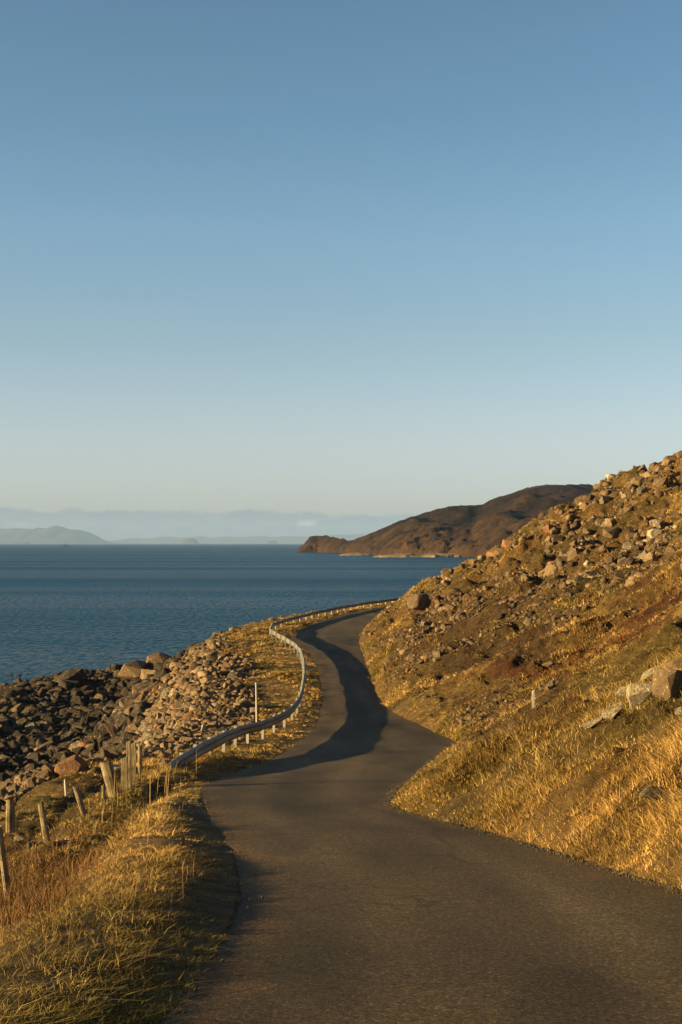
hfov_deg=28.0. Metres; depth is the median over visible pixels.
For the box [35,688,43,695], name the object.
beach rock
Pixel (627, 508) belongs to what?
hillside boulder
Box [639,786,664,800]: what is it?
hillside boulder
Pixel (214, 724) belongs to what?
bank rock
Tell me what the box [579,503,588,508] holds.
hillside boulder
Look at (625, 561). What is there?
hillside boulder
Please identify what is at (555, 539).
hillside boulder
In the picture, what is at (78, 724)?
beach rock
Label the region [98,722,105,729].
beach rock
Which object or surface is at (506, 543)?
hillside boulder
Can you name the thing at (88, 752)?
beach rock
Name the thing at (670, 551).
hillside boulder
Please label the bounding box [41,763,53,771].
bank rock
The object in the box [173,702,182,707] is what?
bank rock
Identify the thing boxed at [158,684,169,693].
bank rock
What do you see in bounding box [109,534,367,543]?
distant coast
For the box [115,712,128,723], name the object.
beach rock
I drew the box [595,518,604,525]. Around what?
hillside boulder
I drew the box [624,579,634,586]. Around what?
hillside boulder
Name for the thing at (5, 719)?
beach rock
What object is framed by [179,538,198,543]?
islet
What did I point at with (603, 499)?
hillside boulder
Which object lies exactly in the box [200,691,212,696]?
bank rock
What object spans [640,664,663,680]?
hillside boulder
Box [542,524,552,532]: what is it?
hillside boulder
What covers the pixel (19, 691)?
beach rock
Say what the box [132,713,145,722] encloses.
beach rock
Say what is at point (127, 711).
beach rock
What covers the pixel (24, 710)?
beach rock
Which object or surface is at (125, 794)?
tall stems
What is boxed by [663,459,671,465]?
hillside boulder
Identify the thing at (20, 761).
beach rock
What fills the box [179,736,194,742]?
bank rock
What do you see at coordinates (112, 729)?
bank rock
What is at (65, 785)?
stake
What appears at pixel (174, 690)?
bank rock
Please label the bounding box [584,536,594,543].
hillside boulder
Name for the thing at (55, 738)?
beach rock
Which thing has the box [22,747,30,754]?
beach rock
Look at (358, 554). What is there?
shingle beach
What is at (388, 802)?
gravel
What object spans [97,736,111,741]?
beach rock
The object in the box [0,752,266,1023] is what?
verge grass
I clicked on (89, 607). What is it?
sea
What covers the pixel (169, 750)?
bank rock
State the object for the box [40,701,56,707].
beach rock
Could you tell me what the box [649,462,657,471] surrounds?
hillside boulder
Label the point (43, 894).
dead bracken
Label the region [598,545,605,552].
hillside boulder
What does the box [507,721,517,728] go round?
hillside boulder
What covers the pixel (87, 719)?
beach rock
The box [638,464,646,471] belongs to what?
hillside boulder
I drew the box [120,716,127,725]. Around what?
beach rock
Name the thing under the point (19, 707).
beach rock
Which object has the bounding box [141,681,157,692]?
bank rock
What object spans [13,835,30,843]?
stone
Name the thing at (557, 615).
hillside boulder
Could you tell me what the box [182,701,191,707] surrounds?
bank rock
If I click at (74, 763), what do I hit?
bank rock
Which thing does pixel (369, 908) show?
road
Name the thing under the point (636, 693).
hillside boulder
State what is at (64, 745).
beach rock
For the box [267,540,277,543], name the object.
islet
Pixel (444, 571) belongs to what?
hillside boulder
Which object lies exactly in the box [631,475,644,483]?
hillside boulder
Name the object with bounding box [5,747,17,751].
beach rock
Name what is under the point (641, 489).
hillside boulder
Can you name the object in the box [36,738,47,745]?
beach rock
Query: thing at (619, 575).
hillside boulder
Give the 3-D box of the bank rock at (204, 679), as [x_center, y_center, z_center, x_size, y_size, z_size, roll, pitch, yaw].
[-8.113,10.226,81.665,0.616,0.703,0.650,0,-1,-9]
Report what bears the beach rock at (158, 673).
on the ground at (496, 673)
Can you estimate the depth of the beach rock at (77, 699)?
108.33 m
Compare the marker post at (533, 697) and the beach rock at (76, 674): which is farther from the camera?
the beach rock at (76, 674)
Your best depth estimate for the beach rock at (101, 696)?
109.95 m
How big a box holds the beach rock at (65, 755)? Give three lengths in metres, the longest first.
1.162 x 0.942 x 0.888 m
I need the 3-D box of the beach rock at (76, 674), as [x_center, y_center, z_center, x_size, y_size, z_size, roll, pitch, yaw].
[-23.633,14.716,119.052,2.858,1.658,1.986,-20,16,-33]
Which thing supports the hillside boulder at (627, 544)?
on the ground at (496, 673)
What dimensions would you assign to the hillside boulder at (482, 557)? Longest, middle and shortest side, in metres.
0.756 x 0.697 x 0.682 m
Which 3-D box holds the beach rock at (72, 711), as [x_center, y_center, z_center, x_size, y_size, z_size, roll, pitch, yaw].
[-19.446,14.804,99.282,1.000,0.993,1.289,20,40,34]
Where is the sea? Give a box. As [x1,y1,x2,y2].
[0,544,476,684]
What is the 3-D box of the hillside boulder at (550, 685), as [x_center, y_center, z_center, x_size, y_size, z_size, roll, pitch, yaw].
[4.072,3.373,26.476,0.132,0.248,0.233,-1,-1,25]
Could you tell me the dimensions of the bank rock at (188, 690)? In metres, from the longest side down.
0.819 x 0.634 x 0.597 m
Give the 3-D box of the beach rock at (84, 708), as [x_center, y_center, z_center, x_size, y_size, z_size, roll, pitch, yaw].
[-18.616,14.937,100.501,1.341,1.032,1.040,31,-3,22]
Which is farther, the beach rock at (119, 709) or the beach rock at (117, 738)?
the beach rock at (119, 709)
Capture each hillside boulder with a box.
[406,593,428,609]
[433,650,441,657]
[440,568,449,576]
[455,611,465,619]
[462,593,469,600]
[478,555,485,561]
[486,548,494,556]
[495,574,501,580]
[501,539,511,548]
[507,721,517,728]
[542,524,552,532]
[542,661,552,666]
[544,536,551,542]
[544,565,555,575]
[545,541,553,547]
[546,680,555,689]
[549,527,558,534]
[551,535,562,544]
[551,612,562,621]
[567,548,580,560]
[570,540,577,547]
[572,576,583,582]
[574,495,583,504]
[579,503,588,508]
[580,716,603,727]
[583,494,591,499]
[583,528,592,534]
[583,561,591,567]
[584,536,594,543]
[587,569,599,575]
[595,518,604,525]
[598,495,609,503]
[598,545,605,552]
[601,702,623,719]
[603,527,618,538]
[605,474,615,478]
[605,518,616,526]
[605,556,613,563]
[614,570,624,579]
[615,686,626,696]
[618,557,634,567]
[622,540,632,549]
[624,506,632,512]
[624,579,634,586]
[625,528,635,540]
[626,683,654,710]
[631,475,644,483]
[631,500,639,505]
[632,545,639,549]
[633,532,640,539]
[634,572,643,576]
[636,550,648,561]
[637,486,647,493]
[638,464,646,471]
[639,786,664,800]
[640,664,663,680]
[642,472,651,478]
[645,552,657,562]
[647,528,661,537]
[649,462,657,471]
[652,520,665,528]
[652,668,681,700]
[654,477,668,486]
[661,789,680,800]
[663,455,677,462]
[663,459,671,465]
[664,546,676,556]
[664,656,681,669]
[669,511,681,520]
[673,707,681,714]
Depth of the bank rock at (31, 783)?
33.57 m
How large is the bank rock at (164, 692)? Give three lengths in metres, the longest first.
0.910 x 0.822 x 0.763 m
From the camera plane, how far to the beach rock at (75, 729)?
88.23 m
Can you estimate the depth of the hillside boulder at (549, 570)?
95.34 m
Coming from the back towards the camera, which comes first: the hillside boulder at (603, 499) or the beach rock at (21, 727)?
the hillside boulder at (603, 499)
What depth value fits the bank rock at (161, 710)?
75.06 m
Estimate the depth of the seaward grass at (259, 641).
80.67 m
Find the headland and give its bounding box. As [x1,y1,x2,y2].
[296,484,593,557]
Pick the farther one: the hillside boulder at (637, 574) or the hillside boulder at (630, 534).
the hillside boulder at (630, 534)
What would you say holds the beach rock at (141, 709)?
on the ground at (496, 673)
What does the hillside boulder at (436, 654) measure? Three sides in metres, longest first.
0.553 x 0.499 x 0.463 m
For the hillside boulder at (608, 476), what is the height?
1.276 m
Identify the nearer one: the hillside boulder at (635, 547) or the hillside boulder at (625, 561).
the hillside boulder at (625, 561)
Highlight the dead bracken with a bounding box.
[0,821,106,930]
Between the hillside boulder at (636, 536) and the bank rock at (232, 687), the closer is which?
the bank rock at (232, 687)
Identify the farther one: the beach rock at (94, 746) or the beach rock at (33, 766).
the beach rock at (94, 746)
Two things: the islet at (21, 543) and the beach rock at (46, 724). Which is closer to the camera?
the beach rock at (46, 724)
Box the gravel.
[180,728,681,1018]
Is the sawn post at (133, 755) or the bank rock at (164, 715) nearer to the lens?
the sawn post at (133, 755)
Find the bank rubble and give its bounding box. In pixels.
[0,615,282,811]
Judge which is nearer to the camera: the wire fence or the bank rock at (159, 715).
the wire fence
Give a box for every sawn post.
[121,757,127,790]
[126,740,131,787]
[131,742,136,783]
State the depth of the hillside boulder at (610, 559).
86.44 m
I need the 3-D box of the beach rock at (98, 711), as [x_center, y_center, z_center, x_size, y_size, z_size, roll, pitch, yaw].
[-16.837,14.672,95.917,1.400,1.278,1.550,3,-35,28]
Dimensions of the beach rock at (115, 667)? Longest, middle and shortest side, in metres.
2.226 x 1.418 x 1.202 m
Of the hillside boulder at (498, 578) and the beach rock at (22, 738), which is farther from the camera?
the hillside boulder at (498, 578)
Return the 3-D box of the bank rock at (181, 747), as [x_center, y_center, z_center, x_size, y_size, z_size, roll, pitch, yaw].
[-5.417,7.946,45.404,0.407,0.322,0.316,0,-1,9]
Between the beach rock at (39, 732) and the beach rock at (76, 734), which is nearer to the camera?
the beach rock at (76, 734)
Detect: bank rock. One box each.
[0,781,9,786]
[0,788,9,796]
[8,787,18,793]
[23,779,37,787]
[36,769,50,778]
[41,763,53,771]
[54,755,87,776]
[77,740,90,746]
[93,757,104,761]
[94,749,112,758]
[104,723,118,735]
[113,764,120,769]
[114,769,120,778]
[119,693,138,706]
[138,722,144,731]
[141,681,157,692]
[142,731,154,740]
[156,707,164,713]
[156,712,162,719]
[156,724,164,732]
[157,750,171,759]
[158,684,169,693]
[160,759,170,767]
[161,712,170,719]
[162,688,170,698]
[165,748,174,754]
[168,688,180,696]
[169,694,183,702]
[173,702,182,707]
[173,746,184,750]
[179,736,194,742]
[182,688,194,695]
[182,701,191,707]
[189,724,198,730]
[199,724,206,730]
[200,677,208,682]
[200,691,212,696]
[203,734,215,738]
[208,721,218,727]
[210,727,224,732]
[221,661,232,668]
[223,682,229,688]
[227,672,239,678]
[228,684,237,690]
[233,699,248,707]
[236,721,245,724]
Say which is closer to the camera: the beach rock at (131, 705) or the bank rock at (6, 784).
the bank rock at (6, 784)
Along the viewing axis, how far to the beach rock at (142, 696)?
89.35 m
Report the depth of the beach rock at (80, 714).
95.96 m
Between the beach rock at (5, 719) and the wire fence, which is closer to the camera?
the wire fence
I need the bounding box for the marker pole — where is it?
[255,682,257,721]
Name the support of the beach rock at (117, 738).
on the ground at (496, 673)
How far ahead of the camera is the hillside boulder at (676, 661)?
20.23 m
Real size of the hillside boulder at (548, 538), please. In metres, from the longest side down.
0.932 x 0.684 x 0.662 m
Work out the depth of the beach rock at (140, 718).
75.96 m
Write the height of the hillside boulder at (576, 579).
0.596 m
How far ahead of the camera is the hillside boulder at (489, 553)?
134.82 m
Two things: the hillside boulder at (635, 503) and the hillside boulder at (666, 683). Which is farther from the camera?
the hillside boulder at (635, 503)
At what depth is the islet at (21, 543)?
29853.24 m
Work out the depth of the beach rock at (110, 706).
98.91 m
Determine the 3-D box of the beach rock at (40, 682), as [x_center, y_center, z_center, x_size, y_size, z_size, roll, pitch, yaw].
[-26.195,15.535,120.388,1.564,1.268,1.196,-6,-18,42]
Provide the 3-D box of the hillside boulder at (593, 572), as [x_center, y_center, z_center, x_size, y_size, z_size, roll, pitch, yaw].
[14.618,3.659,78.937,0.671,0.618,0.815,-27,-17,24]
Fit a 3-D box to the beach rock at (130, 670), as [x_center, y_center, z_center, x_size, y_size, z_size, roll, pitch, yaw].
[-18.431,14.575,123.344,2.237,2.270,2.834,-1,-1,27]
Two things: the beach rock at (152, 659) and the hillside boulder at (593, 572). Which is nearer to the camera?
the hillside boulder at (593, 572)
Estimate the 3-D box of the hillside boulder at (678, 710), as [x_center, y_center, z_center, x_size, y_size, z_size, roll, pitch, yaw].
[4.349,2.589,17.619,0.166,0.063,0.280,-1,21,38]
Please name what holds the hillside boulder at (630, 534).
on the ground at (496, 673)
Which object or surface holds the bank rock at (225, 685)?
on the ground at (496, 673)
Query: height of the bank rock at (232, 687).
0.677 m
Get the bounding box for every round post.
[6,799,14,833]
[138,743,141,774]
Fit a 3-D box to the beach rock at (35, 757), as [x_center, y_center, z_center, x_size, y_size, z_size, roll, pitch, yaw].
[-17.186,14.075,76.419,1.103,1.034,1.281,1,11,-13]
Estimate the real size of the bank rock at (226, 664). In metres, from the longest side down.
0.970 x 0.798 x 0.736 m
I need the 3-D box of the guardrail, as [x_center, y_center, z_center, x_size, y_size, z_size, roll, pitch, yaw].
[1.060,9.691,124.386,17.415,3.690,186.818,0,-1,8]
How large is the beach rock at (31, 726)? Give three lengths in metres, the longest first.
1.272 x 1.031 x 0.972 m
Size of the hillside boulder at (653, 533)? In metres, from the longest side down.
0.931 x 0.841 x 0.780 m
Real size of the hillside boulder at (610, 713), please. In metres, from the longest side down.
0.436 x 0.254 x 0.111 m
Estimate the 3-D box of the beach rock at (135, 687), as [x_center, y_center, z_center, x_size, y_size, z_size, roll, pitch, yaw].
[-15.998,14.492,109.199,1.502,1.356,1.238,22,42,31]
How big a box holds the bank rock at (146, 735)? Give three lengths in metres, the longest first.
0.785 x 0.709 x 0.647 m
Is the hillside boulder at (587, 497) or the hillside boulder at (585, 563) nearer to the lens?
the hillside boulder at (585, 563)
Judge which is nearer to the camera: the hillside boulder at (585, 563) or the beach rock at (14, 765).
the beach rock at (14, 765)
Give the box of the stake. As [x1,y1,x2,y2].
[64,778,66,795]
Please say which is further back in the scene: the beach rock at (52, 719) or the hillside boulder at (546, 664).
the beach rock at (52, 719)
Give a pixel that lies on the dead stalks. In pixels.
(100, 889)
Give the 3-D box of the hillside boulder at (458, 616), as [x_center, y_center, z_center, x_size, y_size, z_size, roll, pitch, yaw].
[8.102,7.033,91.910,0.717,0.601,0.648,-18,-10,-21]
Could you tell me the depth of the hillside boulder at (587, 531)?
117.10 m
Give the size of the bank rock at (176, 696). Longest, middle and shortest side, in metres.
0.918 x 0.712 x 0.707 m
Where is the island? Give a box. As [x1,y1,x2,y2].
[0,526,117,543]
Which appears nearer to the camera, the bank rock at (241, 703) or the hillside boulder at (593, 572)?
the bank rock at (241, 703)
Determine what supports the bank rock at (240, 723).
on the ground at (496, 673)
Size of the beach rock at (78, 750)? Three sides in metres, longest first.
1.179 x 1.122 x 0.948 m
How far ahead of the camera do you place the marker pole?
59.80 m
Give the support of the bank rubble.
on the ground at (496, 673)
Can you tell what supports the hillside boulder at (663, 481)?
on the ground at (496, 673)
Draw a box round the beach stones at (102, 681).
[0,643,197,778]
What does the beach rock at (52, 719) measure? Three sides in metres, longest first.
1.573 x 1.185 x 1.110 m
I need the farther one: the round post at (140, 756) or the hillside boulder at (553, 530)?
the hillside boulder at (553, 530)
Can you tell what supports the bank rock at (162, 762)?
on the ground at (496, 673)
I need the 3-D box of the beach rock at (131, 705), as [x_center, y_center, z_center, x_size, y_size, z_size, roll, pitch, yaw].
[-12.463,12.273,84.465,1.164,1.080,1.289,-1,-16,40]
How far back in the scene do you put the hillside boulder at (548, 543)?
121.34 m
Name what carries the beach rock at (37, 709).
on the ground at (496, 673)
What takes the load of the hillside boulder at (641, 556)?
on the ground at (496, 673)
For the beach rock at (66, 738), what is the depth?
82.32 m
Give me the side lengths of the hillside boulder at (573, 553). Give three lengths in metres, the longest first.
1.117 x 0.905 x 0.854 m
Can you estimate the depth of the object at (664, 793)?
14.62 m
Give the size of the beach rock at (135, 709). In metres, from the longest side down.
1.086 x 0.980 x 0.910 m
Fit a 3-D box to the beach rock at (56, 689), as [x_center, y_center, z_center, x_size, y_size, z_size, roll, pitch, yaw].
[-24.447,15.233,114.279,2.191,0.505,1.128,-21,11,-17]
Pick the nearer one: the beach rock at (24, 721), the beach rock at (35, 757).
the beach rock at (35, 757)
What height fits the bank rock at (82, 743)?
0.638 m
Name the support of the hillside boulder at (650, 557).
on the ground at (496, 673)
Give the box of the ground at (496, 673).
[0,453,681,1023]
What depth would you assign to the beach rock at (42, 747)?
79.00 m
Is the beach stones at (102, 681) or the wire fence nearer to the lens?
the wire fence
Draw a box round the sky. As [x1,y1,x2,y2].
[0,0,681,540]
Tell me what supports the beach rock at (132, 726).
on the ground at (496, 673)
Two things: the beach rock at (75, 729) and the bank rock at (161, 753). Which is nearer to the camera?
the bank rock at (161, 753)
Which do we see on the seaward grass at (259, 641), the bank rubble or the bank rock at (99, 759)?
the bank rock at (99, 759)
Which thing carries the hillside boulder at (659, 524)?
on the ground at (496, 673)
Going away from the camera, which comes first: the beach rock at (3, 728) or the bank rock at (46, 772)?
the bank rock at (46, 772)
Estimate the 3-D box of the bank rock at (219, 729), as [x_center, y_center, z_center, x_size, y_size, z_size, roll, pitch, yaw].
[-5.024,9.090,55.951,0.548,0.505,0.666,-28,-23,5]
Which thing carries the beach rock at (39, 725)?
on the ground at (496, 673)
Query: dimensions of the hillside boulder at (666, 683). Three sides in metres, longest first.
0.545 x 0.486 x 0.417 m
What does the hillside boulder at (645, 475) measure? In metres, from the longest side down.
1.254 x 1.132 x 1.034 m
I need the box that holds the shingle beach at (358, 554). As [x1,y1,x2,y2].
[340,553,376,555]
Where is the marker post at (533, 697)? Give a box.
[532,690,534,706]
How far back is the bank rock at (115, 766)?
34.28 m
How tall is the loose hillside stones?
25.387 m
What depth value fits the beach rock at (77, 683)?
117.39 m
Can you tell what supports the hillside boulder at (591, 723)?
on the ground at (496, 673)
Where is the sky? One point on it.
(269, 268)
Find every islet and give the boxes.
[12,542,30,543]
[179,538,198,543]
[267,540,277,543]
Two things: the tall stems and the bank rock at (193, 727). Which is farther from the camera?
the bank rock at (193, 727)
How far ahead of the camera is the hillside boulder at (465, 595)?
98.93 m
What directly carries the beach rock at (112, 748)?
on the ground at (496, 673)
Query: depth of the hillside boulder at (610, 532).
97.98 m
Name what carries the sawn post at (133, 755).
on the ground at (496, 673)
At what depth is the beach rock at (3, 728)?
88.56 m
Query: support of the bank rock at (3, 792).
on the ground at (496, 673)
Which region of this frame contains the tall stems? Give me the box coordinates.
[62,750,196,885]
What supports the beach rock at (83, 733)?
on the ground at (496, 673)
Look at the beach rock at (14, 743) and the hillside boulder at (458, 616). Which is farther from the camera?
the hillside boulder at (458, 616)
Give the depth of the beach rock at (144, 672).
116.16 m
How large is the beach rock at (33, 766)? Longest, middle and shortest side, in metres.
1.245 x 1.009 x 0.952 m
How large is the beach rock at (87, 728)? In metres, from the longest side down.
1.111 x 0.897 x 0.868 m
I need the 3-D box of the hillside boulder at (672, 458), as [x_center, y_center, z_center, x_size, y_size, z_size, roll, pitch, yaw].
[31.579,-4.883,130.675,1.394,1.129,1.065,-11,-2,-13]
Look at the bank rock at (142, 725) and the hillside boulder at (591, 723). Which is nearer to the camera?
the hillside boulder at (591, 723)
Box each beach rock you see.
[0,685,26,697]
[0,717,15,724]
[0,724,14,734]
[5,740,18,748]
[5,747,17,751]
[9,758,26,764]
[11,703,24,712]
[11,762,21,769]
[12,717,30,725]
[16,725,25,730]
[16,735,27,742]
[21,706,34,713]
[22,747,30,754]
[25,722,37,730]
[26,707,40,712]
[27,752,41,763]
[27,764,40,770]
[30,729,44,736]
[33,740,57,751]
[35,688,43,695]
[36,681,49,684]
[36,723,43,728]
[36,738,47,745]
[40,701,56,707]
[40,721,50,729]
[44,716,60,723]
[46,735,60,742]
[48,687,61,691]
[52,668,87,684]
[54,749,70,759]
[58,740,75,750]
[61,732,78,737]
[61,736,71,742]
[61,752,76,760]
[65,680,80,687]
[65,727,83,733]
[66,729,75,738]
[67,740,78,750]
[68,708,82,715]
[70,696,87,704]
[71,746,84,754]
[72,721,85,727]
[76,711,87,717]
[79,730,94,735]
[80,716,96,724]
[80,742,98,754]
[81,706,89,711]
[83,726,93,730]
[85,750,94,755]
[88,730,100,738]
[91,709,107,715]
[94,693,105,701]
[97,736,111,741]
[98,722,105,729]
[98,738,108,750]
[99,730,109,735]
[102,713,110,718]
[103,703,114,709]
[103,738,114,747]
[109,745,117,751]
[111,664,123,671]
[114,735,119,742]
[115,707,124,713]
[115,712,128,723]
[116,739,133,750]
[118,660,147,679]
[119,732,136,742]
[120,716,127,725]
[123,707,133,714]
[124,723,138,731]
[127,702,137,707]
[131,702,139,713]
[132,683,141,693]
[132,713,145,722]
[134,691,147,702]
[134,706,147,717]
[136,716,144,722]
[137,702,151,710]
[140,669,155,679]
[146,652,171,667]
[156,668,169,676]
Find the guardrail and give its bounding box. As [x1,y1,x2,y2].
[168,598,398,768]
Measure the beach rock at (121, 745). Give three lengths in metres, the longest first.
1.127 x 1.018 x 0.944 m
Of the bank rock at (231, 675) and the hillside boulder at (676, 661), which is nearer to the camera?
the hillside boulder at (676, 661)
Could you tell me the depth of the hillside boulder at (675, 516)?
92.17 m
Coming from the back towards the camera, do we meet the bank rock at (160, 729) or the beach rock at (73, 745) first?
the beach rock at (73, 745)
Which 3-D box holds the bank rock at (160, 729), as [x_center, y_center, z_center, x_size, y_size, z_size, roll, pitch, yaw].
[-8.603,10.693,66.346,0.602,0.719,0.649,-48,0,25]
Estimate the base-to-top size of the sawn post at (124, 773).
0.989 m
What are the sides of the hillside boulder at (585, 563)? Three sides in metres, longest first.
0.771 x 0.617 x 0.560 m
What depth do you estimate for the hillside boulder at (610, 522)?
113.10 m
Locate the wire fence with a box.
[0,762,119,898]
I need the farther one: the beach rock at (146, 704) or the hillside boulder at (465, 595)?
the hillside boulder at (465, 595)
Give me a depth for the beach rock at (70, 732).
85.47 m
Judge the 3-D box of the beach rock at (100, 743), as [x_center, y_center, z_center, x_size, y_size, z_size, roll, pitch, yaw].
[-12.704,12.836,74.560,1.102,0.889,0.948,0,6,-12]
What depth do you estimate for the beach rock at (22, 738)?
82.25 m
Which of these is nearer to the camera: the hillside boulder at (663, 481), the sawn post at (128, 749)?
the sawn post at (128, 749)
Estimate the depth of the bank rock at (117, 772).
33.95 m
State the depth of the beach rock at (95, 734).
78.93 m
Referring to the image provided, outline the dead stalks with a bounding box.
[0,762,195,966]
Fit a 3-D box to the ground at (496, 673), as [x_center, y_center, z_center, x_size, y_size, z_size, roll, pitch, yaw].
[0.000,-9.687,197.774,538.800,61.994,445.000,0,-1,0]
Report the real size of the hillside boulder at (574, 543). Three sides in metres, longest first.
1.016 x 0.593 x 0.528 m
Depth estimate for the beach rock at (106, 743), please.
71.61 m
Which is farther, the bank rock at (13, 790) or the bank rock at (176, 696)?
the bank rock at (176, 696)
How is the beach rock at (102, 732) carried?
on the ground at (496, 673)
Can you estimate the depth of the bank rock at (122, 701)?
96.20 m
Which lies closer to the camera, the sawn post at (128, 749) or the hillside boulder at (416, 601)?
the sawn post at (128, 749)
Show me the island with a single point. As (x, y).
(56, 535)
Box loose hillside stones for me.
[362,450,681,788]
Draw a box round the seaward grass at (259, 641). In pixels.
[17,601,394,784]
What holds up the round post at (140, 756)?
on the ground at (496, 673)
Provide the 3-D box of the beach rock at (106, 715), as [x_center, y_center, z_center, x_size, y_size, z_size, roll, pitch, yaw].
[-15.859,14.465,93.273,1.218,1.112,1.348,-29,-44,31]
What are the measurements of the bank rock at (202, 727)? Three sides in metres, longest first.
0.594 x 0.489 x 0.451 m
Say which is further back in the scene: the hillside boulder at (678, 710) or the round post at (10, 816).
the round post at (10, 816)
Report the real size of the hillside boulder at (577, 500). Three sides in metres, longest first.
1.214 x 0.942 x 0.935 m
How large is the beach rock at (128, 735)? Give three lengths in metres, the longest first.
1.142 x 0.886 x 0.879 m
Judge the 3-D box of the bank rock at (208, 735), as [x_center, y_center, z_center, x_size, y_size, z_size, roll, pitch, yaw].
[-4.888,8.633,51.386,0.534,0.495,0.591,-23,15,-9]
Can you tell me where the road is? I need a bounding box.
[157,607,681,1023]
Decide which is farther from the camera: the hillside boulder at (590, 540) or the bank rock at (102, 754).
the hillside boulder at (590, 540)
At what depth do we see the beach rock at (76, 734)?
85.48 m
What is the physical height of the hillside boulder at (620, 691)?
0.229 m
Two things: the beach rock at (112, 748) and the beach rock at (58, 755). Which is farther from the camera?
the beach rock at (58, 755)

